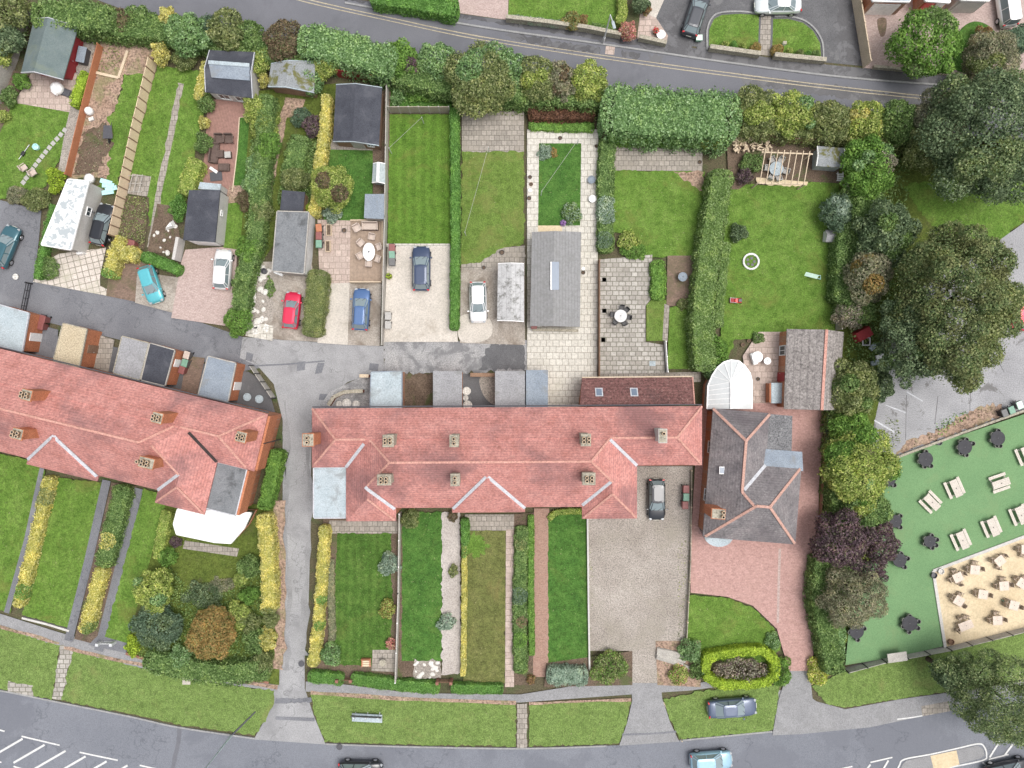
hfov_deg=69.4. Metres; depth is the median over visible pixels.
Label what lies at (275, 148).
shrub
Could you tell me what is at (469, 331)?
driveway
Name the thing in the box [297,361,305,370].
lane patch
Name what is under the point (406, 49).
tree
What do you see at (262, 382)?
fence
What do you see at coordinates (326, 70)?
shrub
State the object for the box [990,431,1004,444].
round table
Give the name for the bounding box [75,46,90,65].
storage box
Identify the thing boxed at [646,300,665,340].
lawn
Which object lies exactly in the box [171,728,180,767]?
road patch
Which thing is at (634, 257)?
shrub
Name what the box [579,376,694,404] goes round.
extension
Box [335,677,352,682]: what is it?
garden gate
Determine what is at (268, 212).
shrub
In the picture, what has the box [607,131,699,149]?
hedge
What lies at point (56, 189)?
shrub
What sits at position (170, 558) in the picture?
shrub
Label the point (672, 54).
kerb
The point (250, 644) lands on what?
shrub
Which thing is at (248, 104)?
shrub
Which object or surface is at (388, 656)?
patio
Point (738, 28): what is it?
lawn
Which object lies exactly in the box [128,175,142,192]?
trellis frame
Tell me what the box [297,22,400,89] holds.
hedge
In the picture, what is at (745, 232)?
shrub
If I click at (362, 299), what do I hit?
parked car
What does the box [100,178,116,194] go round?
plastic sheet
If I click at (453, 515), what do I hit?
shrub
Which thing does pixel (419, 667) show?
rockery
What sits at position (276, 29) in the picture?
tree
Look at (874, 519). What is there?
tree
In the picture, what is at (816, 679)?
shrub
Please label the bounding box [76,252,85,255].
gas meter box
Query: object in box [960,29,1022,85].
tree
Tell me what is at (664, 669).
soil bed
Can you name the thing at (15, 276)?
drain cover
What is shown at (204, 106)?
shrub
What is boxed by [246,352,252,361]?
lane patch
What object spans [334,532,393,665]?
lawn
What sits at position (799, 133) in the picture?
hedge
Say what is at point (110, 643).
garden gate
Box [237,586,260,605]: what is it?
shrub
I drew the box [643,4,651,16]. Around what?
shrub
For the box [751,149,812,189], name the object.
pergola
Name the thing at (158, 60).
shrub
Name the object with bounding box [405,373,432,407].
yard
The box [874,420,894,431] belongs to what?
bay marking
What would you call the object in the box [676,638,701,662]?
shrub
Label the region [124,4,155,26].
shrub
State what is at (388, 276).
plant pot
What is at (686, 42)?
driveway
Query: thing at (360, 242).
garden chair
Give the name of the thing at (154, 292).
parked car
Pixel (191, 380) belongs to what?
yard
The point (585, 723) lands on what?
verge
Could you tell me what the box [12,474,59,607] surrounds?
hedge
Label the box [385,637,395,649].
shrub
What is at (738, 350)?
ground
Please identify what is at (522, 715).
verge path
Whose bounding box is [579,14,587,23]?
shrub
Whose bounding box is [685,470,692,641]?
fence
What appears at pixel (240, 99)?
window
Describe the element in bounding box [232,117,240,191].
deck edge
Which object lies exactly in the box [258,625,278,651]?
shrub
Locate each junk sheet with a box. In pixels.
[868,342,875,350]
[870,360,879,365]
[875,354,883,359]
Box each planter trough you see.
[325,240,330,251]
[326,224,331,235]
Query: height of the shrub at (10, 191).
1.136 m
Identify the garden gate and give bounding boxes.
[95,641,116,646]
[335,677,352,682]
[436,678,452,684]
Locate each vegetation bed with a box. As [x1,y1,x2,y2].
[119,196,148,249]
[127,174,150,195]
[147,204,179,254]
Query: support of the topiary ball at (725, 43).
on the lawn at (738, 28)
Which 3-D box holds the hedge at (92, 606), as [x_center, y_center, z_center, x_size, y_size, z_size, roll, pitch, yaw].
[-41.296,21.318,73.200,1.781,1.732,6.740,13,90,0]
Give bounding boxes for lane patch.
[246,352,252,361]
[254,360,324,366]
[275,697,311,703]
[276,716,314,720]
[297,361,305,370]
[315,363,324,373]
[319,394,327,399]
[369,363,378,370]
[622,731,675,735]
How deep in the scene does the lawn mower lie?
73.48 m
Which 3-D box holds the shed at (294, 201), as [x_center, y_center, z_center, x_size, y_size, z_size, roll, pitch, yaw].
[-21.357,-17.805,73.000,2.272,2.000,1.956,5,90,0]
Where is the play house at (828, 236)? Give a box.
[823,230,836,242]
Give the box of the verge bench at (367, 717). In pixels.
[351,712,381,722]
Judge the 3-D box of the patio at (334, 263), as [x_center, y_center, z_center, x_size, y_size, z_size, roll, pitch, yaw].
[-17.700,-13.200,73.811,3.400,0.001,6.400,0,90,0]
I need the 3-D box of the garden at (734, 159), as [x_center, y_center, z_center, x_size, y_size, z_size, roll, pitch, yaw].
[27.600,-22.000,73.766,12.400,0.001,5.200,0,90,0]
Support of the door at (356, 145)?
in the shed at (358, 117)
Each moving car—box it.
[338,758,382,767]
[689,747,732,767]
[983,755,1023,767]
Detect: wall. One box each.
[22,616,69,631]
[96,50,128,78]
[125,652,268,683]
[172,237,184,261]
[327,389,363,405]
[350,219,382,274]
[359,374,369,377]
[470,373,494,376]
[506,14,621,38]
[532,328,578,331]
[587,519,589,669]
[638,34,666,46]
[708,44,760,58]
[772,52,826,64]
[872,65,902,71]
[896,409,1023,457]
[932,535,1023,647]
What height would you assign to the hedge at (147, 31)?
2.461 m
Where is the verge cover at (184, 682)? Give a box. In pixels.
[182,680,189,684]
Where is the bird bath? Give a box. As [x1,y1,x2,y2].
[379,659,385,666]
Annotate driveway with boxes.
[33,248,106,295]
[106,261,148,300]
[135,273,177,311]
[171,247,236,325]
[245,262,317,341]
[318,283,349,344]
[348,283,381,345]
[384,247,457,341]
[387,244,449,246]
[458,0,507,19]
[458,314,492,342]
[460,246,524,344]
[588,466,692,682]
[619,683,678,745]
[656,0,858,65]
[659,4,691,48]
[675,36,705,51]
[691,403,823,670]
[772,671,831,735]
[832,0,861,65]
[865,0,1023,80]
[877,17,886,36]
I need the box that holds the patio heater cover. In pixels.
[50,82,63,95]
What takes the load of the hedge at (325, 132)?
on the garden at (312, 105)
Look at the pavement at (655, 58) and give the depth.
73.99 m
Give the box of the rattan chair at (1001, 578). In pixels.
[998,576,1006,580]
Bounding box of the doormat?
[210,171,222,180]
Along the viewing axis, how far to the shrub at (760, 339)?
73.50 m
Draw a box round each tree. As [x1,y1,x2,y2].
[0,0,31,31]
[0,23,26,56]
[128,601,183,651]
[131,567,173,614]
[163,12,212,58]
[184,604,237,659]
[205,6,243,51]
[262,18,300,61]
[309,164,354,213]
[386,37,417,77]
[416,41,455,83]
[442,38,516,119]
[490,47,527,90]
[516,54,555,103]
[544,59,577,102]
[568,58,608,103]
[726,83,775,134]
[764,88,816,140]
[804,99,851,144]
[808,507,879,571]
[815,565,888,629]
[817,191,852,232]
[817,422,902,508]
[826,409,870,451]
[830,301,870,329]
[830,357,880,416]
[839,133,896,200]
[839,488,893,527]
[840,249,894,305]
[846,100,885,142]
[850,197,922,268]
[864,521,902,565]
[865,151,898,178]
[869,367,894,402]
[873,287,943,389]
[875,99,919,147]
[883,5,964,78]
[884,219,1023,394]
[901,127,948,176]
[910,86,968,145]
[913,65,1023,205]
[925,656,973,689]
[931,648,1023,748]
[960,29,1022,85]
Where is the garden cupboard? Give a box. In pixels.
[766,383,781,402]
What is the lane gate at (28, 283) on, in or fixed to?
on the ground at (738, 350)
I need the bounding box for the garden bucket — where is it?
[32,143,39,149]
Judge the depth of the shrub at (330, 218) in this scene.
73.25 m
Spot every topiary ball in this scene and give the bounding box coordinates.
[721,40,729,45]
[730,40,736,46]
[738,42,746,48]
[749,41,761,50]
[770,44,783,55]
[785,47,792,53]
[795,49,803,54]
[811,50,819,55]
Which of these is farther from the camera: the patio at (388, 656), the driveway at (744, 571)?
the driveway at (744, 571)
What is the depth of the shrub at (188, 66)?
72.80 m
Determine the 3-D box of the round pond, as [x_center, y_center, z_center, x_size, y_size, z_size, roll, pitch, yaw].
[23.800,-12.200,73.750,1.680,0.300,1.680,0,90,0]
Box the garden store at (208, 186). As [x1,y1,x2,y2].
[198,182,227,194]
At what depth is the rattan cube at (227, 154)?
73.44 m
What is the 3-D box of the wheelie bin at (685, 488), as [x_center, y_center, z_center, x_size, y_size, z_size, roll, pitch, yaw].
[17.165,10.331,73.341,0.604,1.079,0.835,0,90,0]
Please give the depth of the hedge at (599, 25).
73.39 m
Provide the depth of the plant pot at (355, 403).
73.56 m
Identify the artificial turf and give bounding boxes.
[845,414,1023,664]
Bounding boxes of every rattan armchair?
[213,133,223,142]
[223,133,233,143]
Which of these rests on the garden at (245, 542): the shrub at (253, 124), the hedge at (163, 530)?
the hedge at (163, 530)
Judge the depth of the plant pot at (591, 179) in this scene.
73.52 m
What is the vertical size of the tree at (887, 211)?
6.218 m
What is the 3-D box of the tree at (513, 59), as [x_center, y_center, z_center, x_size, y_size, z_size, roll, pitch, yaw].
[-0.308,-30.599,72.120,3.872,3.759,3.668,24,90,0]
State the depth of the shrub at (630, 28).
72.73 m
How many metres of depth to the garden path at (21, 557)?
73.73 m
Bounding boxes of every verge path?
[8,681,32,695]
[52,645,72,699]
[517,704,527,747]
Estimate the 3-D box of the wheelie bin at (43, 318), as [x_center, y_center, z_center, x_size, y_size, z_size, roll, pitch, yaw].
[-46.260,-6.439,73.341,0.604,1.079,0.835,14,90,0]
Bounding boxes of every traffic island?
[901,745,983,767]
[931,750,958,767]
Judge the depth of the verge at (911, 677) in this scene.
73.86 m
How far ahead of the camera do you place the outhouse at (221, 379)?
71.10 m
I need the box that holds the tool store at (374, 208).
[364,194,383,221]
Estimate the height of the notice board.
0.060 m
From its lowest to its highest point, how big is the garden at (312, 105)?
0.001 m
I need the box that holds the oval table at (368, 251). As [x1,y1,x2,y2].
[363,243,374,260]
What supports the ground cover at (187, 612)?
on the garden at (245, 542)
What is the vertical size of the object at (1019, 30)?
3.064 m
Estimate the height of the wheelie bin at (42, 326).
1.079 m
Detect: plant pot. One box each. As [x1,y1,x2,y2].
[243,393,250,400]
[255,395,263,402]
[342,399,350,407]
[352,401,359,407]
[385,273,391,278]
[463,387,470,394]
[463,401,471,407]
[588,175,595,183]
[589,195,595,202]
[653,26,659,34]
[657,30,665,38]
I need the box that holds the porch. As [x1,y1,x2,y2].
[913,0,950,10]
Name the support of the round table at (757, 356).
on the patio at (762, 370)
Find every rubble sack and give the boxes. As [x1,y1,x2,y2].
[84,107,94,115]
[84,173,95,183]
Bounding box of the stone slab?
[656,647,690,668]
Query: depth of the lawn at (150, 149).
73.84 m
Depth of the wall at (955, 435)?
73.33 m
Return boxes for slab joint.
[905,395,906,439]
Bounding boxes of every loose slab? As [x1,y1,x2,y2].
[252,327,258,334]
[262,324,269,331]
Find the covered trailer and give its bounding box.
[851,325,872,344]
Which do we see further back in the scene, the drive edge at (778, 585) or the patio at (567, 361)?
the patio at (567, 361)
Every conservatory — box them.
[173,508,257,543]
[702,359,752,408]
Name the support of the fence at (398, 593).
on the ground at (738, 350)
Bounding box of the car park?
[872,223,1023,454]
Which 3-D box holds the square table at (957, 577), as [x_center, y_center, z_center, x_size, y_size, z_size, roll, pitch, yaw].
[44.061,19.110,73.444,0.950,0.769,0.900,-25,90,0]
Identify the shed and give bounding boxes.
[268,60,317,97]
[280,190,308,210]
[333,83,383,149]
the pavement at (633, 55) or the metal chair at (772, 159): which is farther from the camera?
the pavement at (633, 55)
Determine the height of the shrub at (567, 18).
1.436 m
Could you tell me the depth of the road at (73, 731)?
73.95 m
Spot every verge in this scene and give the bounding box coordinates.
[0,629,59,699]
[61,651,273,734]
[311,695,516,747]
[529,701,630,746]
[663,685,778,738]
[812,633,1023,707]
[817,136,1023,676]
[904,175,1023,239]
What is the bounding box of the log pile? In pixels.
[732,137,772,152]
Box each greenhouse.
[372,162,384,184]
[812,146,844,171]
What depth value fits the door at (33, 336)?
72.75 m
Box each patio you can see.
[16,73,76,111]
[183,541,238,556]
[318,220,350,282]
[329,520,397,532]
[331,140,372,149]
[372,650,395,671]
[462,111,523,151]
[465,514,513,530]
[527,129,597,406]
[600,255,664,373]
[600,372,700,381]
[612,146,702,170]
[666,256,693,305]
[743,332,779,402]
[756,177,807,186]
[935,539,1023,645]
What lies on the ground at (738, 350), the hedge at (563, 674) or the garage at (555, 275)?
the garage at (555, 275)
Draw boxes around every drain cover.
[12,274,18,279]
[649,361,655,365]
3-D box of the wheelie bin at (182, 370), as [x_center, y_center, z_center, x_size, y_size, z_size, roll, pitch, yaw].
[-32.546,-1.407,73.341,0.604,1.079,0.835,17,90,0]
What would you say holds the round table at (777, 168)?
on the garden at (734, 159)
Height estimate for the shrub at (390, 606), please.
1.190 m
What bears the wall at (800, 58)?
on the ground at (738, 350)
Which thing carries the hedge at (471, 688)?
on the ground at (738, 350)
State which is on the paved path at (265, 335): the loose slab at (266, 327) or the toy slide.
the loose slab at (266, 327)
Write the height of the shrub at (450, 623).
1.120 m
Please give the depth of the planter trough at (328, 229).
73.55 m
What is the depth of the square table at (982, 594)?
73.08 m
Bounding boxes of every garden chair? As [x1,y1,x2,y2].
[17,163,27,171]
[26,168,38,176]
[351,222,361,232]
[355,251,363,259]
[356,238,364,246]
[365,260,371,266]
[368,232,375,240]
[374,254,381,262]
[375,242,382,250]
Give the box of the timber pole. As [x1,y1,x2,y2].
[232,711,255,734]
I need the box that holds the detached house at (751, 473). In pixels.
[698,408,802,546]
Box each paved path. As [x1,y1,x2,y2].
[245,322,272,340]
[461,246,525,270]
[637,14,667,39]
[649,0,663,17]
[760,16,770,55]
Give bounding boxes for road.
[0,692,1023,767]
[99,0,1022,137]
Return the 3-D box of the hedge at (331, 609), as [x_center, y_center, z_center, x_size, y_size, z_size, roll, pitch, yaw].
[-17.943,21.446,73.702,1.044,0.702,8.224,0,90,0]
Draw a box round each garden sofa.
[207,142,219,163]
[218,163,229,171]
[361,221,378,230]
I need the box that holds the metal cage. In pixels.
[862,337,870,345]
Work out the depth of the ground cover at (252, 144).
73.42 m
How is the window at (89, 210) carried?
in the garage at (70, 222)
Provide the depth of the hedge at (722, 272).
72.29 m
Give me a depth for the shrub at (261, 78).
72.78 m
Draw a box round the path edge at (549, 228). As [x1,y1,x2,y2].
[538,226,561,231]
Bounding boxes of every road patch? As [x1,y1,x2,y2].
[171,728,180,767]
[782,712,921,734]
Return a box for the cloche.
[166,221,175,229]
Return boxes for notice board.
[887,651,907,662]
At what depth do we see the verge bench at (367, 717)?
73.53 m
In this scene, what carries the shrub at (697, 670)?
on the soil bed at (664, 669)
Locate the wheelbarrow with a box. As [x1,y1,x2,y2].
[103,122,112,143]
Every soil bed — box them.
[0,70,28,130]
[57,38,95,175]
[67,41,153,178]
[73,123,113,174]
[74,482,136,642]
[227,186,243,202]
[310,518,403,680]
[398,661,414,676]
[514,513,533,684]
[544,651,631,686]
[656,641,700,686]
[675,170,703,190]
[896,403,1001,454]
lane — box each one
[0,200,258,370]
[240,337,383,743]
[382,340,526,374]
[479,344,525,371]
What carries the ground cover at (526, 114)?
on the patio at (499, 131)
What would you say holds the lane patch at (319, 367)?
on the lane at (300, 392)
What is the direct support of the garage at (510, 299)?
on the ground at (738, 350)
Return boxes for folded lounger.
[61,88,71,97]
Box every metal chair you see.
[768,155,775,162]
[777,155,785,162]
[782,167,790,173]
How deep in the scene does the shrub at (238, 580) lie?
72.91 m
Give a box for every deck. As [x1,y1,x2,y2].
[202,99,249,193]
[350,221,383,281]
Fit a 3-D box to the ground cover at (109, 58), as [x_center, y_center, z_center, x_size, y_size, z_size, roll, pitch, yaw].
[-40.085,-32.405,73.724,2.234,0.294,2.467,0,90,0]
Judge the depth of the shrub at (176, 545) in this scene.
73.40 m
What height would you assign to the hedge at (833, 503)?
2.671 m
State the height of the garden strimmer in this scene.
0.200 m
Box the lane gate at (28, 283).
[20,282,32,310]
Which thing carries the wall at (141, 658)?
on the ground at (738, 350)
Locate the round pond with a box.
[742,253,759,269]
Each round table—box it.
[614,310,626,321]
[678,272,686,280]
[752,351,762,362]
[764,357,770,364]
[769,162,783,175]
[849,625,863,638]
[888,476,895,484]
[889,515,901,527]
[893,553,906,566]
[902,616,917,630]
[918,452,932,465]
[924,535,935,546]
[957,440,971,453]
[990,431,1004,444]
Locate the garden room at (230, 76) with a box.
[204,50,259,102]
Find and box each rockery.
[248,266,275,322]
[413,659,440,678]
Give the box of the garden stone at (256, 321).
[253,318,260,324]
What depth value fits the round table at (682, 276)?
73.10 m
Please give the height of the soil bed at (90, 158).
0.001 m
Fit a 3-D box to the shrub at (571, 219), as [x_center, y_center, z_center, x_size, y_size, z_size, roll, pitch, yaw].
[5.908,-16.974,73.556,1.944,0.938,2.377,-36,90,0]
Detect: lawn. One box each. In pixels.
[0,103,68,198]
[0,454,44,612]
[22,477,101,627]
[98,73,142,193]
[105,488,164,642]
[130,66,203,225]
[178,551,238,614]
[223,203,242,248]
[234,117,248,185]
[324,149,372,220]
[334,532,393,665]
[387,114,450,244]
[390,81,451,110]
[401,511,442,660]
[460,150,525,265]
[463,530,505,682]
[508,0,616,27]
[538,143,580,225]
[548,513,587,662]
[612,170,704,257]
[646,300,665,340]
[668,304,697,368]
[687,595,780,662]
[709,14,758,49]
[720,182,838,357]
[772,19,820,55]
[952,21,994,72]
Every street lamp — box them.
[205,734,231,767]
[602,14,615,42]
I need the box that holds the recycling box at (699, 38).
[696,35,702,41]
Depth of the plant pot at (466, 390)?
73.49 m
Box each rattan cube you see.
[217,150,224,158]
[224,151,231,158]
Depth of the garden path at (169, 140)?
73.84 m
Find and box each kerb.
[0,689,254,738]
[326,743,605,749]
[345,2,952,85]
[680,730,771,740]
[706,10,757,49]
[774,15,823,56]
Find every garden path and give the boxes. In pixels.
[4,468,43,612]
[64,479,110,641]
[94,487,142,651]
[147,83,183,246]
[262,100,286,257]
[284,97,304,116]
[440,512,460,674]
[505,530,513,686]
[533,508,548,676]
[662,304,668,340]
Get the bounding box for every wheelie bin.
[37,322,49,329]
[38,314,51,322]
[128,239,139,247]
[177,366,188,373]
[180,358,191,366]
[182,350,193,358]
[315,223,323,231]
[316,231,323,239]
[316,240,323,247]
[385,311,391,319]
[385,320,391,328]
[389,243,395,251]
[389,251,395,258]
[389,258,395,265]
[680,500,687,508]
[681,484,688,492]
[681,492,688,500]
[995,408,1008,417]
[1002,405,1015,414]
[1010,400,1023,409]
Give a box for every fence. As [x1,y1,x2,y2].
[0,11,30,103]
[64,42,103,176]
[107,55,156,237]
[248,365,275,398]
[334,69,373,81]
[349,281,381,282]
[381,79,389,344]
[387,106,449,113]
[394,511,401,683]
[597,259,599,376]
[663,341,668,372]
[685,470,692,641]
[760,133,823,143]
[817,415,826,552]
[835,182,848,330]
[844,627,1023,673]
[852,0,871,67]
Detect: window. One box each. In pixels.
[85,206,92,216]
[216,94,232,100]
[233,96,245,101]
[779,345,785,355]
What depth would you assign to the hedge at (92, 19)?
71.19 m
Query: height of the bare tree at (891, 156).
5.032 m
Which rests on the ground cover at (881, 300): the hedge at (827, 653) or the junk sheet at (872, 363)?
the junk sheet at (872, 363)
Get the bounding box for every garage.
[41,178,103,252]
[183,190,228,245]
[272,210,314,276]
[497,263,523,321]
[530,231,580,326]
[777,329,843,409]
[862,0,910,14]
[946,0,989,12]
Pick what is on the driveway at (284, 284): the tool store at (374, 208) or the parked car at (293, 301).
the parked car at (293, 301)
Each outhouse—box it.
[0,304,45,351]
[53,323,101,367]
[113,336,149,379]
[141,343,183,385]
[198,356,244,401]
[370,371,404,407]
[433,371,462,407]
[495,371,524,406]
[526,370,547,406]
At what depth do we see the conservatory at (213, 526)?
71.20 m
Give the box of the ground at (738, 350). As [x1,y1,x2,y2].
[0,0,1023,746]
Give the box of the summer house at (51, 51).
[21,17,83,79]
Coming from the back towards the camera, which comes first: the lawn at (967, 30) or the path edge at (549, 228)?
the lawn at (967, 30)
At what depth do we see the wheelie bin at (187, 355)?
72.83 m
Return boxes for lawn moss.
[467,530,490,558]
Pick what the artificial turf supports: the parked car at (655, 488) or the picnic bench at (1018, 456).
the picnic bench at (1018, 456)
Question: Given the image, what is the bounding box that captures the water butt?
[261,268,267,273]
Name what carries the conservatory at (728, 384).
on the ground at (738, 350)
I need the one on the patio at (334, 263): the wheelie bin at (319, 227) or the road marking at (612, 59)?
the wheelie bin at (319, 227)
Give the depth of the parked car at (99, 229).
72.78 m
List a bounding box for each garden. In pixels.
[129,504,278,684]
[241,83,337,258]
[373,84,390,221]
[727,139,842,188]
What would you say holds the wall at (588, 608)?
on the ground at (738, 350)
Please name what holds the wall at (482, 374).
on the ground at (738, 350)
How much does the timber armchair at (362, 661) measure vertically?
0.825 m
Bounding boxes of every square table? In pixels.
[949,571,963,582]
[950,594,964,606]
[955,619,973,631]
[967,564,979,574]
[975,588,987,599]
[990,615,1002,624]
[994,554,1006,566]
[996,580,1008,590]
[1007,600,1019,610]
[1012,577,1023,589]
[1018,544,1023,553]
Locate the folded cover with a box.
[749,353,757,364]
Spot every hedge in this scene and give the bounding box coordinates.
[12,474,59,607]
[30,0,120,47]
[33,204,55,279]
[69,70,88,109]
[77,566,111,633]
[94,483,135,567]
[100,235,127,279]
[109,10,305,68]
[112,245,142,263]
[140,251,184,276]
[142,647,271,686]
[152,509,174,559]
[177,156,207,197]
[193,61,205,100]
[231,94,280,311]
[255,511,281,613]
[257,448,288,510]
[279,134,312,183]
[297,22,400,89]
[300,269,331,337]
[307,523,332,667]
[307,668,344,686]
[308,93,334,219]
[327,558,336,640]
[351,671,440,694]
[369,0,459,25]
[390,54,604,117]
[448,106,461,330]
[450,680,503,694]
[460,517,470,544]
[460,545,467,676]
[511,14,560,28]
[511,525,529,673]
[527,514,535,655]
[528,120,594,133]
[546,663,588,688]
[547,507,581,520]
[591,22,615,29]
[595,138,616,254]
[596,79,742,159]
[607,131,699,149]
[614,0,627,27]
[648,259,667,300]
[683,168,734,371]
[698,642,781,690]
[712,241,731,328]
[727,99,928,155]
[802,552,845,674]
[817,395,863,603]
[825,188,858,304]
[828,613,846,670]
[831,186,886,324]
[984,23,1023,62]
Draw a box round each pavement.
[0,614,277,690]
[89,635,126,652]
[306,671,779,702]
[338,0,639,49]
[344,0,951,83]
[505,33,600,54]
[605,46,614,54]
[621,50,640,59]
[648,53,662,62]
[741,73,989,106]
[772,681,1022,734]
[921,701,949,715]
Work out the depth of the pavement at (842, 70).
73.99 m
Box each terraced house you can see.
[0,346,280,515]
[302,404,701,520]
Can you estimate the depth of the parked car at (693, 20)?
72.69 m
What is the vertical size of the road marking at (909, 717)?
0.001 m
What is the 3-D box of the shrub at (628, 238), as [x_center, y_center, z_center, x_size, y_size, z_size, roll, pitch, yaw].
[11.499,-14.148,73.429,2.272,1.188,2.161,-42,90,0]
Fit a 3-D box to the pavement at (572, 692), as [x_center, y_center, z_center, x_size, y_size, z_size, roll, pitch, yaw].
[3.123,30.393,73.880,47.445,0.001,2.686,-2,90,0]
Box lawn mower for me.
[729,298,741,303]
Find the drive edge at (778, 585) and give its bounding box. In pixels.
[777,549,780,622]
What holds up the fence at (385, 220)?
on the ground at (738, 350)
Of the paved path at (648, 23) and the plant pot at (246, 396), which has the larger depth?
the paved path at (648, 23)
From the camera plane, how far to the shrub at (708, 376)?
72.50 m
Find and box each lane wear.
[282,400,292,669]
[299,420,312,655]
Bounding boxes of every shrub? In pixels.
[0,43,12,67]
[0,85,18,108]
[0,110,10,122]
[6,185,28,204]
[12,73,31,89]
[19,187,51,212]
[40,256,59,280]
[45,167,67,194]
[112,6,136,32]
[123,634,140,658]
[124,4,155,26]
[150,41,170,67]
[157,546,178,567]
[158,6,176,23]
[166,642,193,669]
[167,193,186,222]
[169,536,182,547]
[170,51,199,71]
[180,580,224,609]
[193,131,213,153]
[196,93,215,113]
[197,12,223,39]
[198,115,210,128]
[208,576,235,592]
[223,306,253,338]
[227,599,253,630]
[231,278,256,296]
[232,19,263,50]
[232,571,248,587]
[234,235,263,263]
[235,190,250,212]
[236,554,261,578]
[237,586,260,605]
[238,612,262,634]
[240,165,264,195]
[241,624,268,654]
[243,92,264,123]
[245,153,258,171]
[248,650,273,673]
[249,109,280,137]
[249,200,274,224]
[252,46,270,75]
[253,132,281,159]
[258,72,268,88]
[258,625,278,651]
[262,609,279,628]
[264,275,275,297]
[280,167,312,190]
[289,107,311,127]
[301,68,324,97]
[301,114,321,138]
[313,58,339,81]
[319,640,340,666]
[321,206,342,223]
[377,550,401,575]
[378,598,396,618]
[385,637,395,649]
[390,87,404,105]
[400,508,419,528]
[401,54,418,73]
[405,89,430,102]
[435,612,456,630]
[447,510,457,522]
[448,563,458,577]
[526,674,535,684]
[536,143,553,160]
[550,147,557,157]
[560,202,582,225]
[560,220,566,226]
[561,10,580,30]
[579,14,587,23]
[589,648,628,685]
[616,229,641,249]
[619,20,636,41]
[619,244,646,259]
[630,0,650,13]
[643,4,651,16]
[667,663,688,685]
[676,298,689,310]
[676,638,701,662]
[688,656,706,680]
[699,361,718,379]
[700,133,728,149]
[705,332,728,364]
[713,656,768,684]
[729,222,748,242]
[736,167,753,184]
[738,151,762,172]
[752,331,764,343]
[764,631,780,649]
[769,656,791,686]
[807,656,830,685]
[852,554,888,582]
[861,535,878,560]
[972,25,992,47]
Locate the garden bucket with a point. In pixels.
(35, 146)
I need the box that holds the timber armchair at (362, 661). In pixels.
[361,658,370,666]
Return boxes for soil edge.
[0,625,58,643]
[64,646,277,689]
[272,500,286,669]
[310,691,515,704]
[529,698,630,704]
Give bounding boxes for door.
[29,333,42,341]
[70,51,77,65]
[87,345,98,353]
[173,359,181,366]
[191,241,220,245]
[233,382,241,389]
[280,272,305,276]
[350,142,365,148]
[777,372,784,380]
[864,3,900,14]
[918,3,934,9]
[934,3,944,8]
[950,1,983,12]
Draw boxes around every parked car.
[0,224,23,268]
[88,203,113,246]
[136,264,165,304]
[211,249,234,289]
[281,291,302,329]
[350,288,371,330]
[410,246,431,291]
[467,281,488,322]
[646,478,667,519]
[681,0,710,38]
[706,694,756,719]
[754,0,801,16]
[995,0,1022,28]
[1010,307,1023,330]
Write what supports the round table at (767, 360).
on the patio at (762, 370)
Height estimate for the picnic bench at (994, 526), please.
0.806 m
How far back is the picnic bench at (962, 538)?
73.09 m
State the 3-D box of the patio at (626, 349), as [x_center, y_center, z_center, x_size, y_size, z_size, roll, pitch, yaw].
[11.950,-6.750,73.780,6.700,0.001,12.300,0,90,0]
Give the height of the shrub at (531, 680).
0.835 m
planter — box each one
[930,572,936,578]
[937,568,944,574]
[947,639,954,644]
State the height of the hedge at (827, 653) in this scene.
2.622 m
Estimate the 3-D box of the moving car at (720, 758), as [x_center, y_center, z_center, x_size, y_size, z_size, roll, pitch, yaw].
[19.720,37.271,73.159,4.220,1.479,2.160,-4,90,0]
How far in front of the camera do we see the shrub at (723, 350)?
72.27 m
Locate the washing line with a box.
[465,147,488,235]
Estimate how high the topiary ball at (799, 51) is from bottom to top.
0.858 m
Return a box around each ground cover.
[2,10,833,143]
[75,123,110,172]
[98,47,120,70]
[118,196,148,248]
[133,566,273,681]
[243,97,277,234]
[277,136,317,204]
[392,94,448,105]
[473,102,597,123]
[662,540,689,673]
[824,146,909,547]
[885,417,900,448]
[901,409,992,448]
[936,411,966,434]
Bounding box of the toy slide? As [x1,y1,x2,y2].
[804,272,820,278]
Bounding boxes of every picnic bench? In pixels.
[918,490,941,513]
[943,476,965,498]
[950,528,971,550]
[980,515,1002,537]
[988,472,1010,493]
[1008,503,1023,525]
[1014,447,1023,465]
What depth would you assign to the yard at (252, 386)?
73.72 m
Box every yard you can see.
[24,336,274,411]
[35,327,57,357]
[94,335,113,371]
[181,357,204,392]
[320,372,370,407]
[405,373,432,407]
[463,374,525,407]
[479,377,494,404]
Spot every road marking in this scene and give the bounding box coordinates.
[0,738,22,752]
[13,744,44,762]
[22,736,59,745]
[35,750,65,767]
[64,756,85,767]
[80,752,117,760]
[298,0,922,98]
[310,0,921,95]
[870,757,891,762]
[897,715,921,719]
[898,743,986,767]
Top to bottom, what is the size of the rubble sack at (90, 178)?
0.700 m
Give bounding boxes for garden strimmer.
[19,145,28,158]

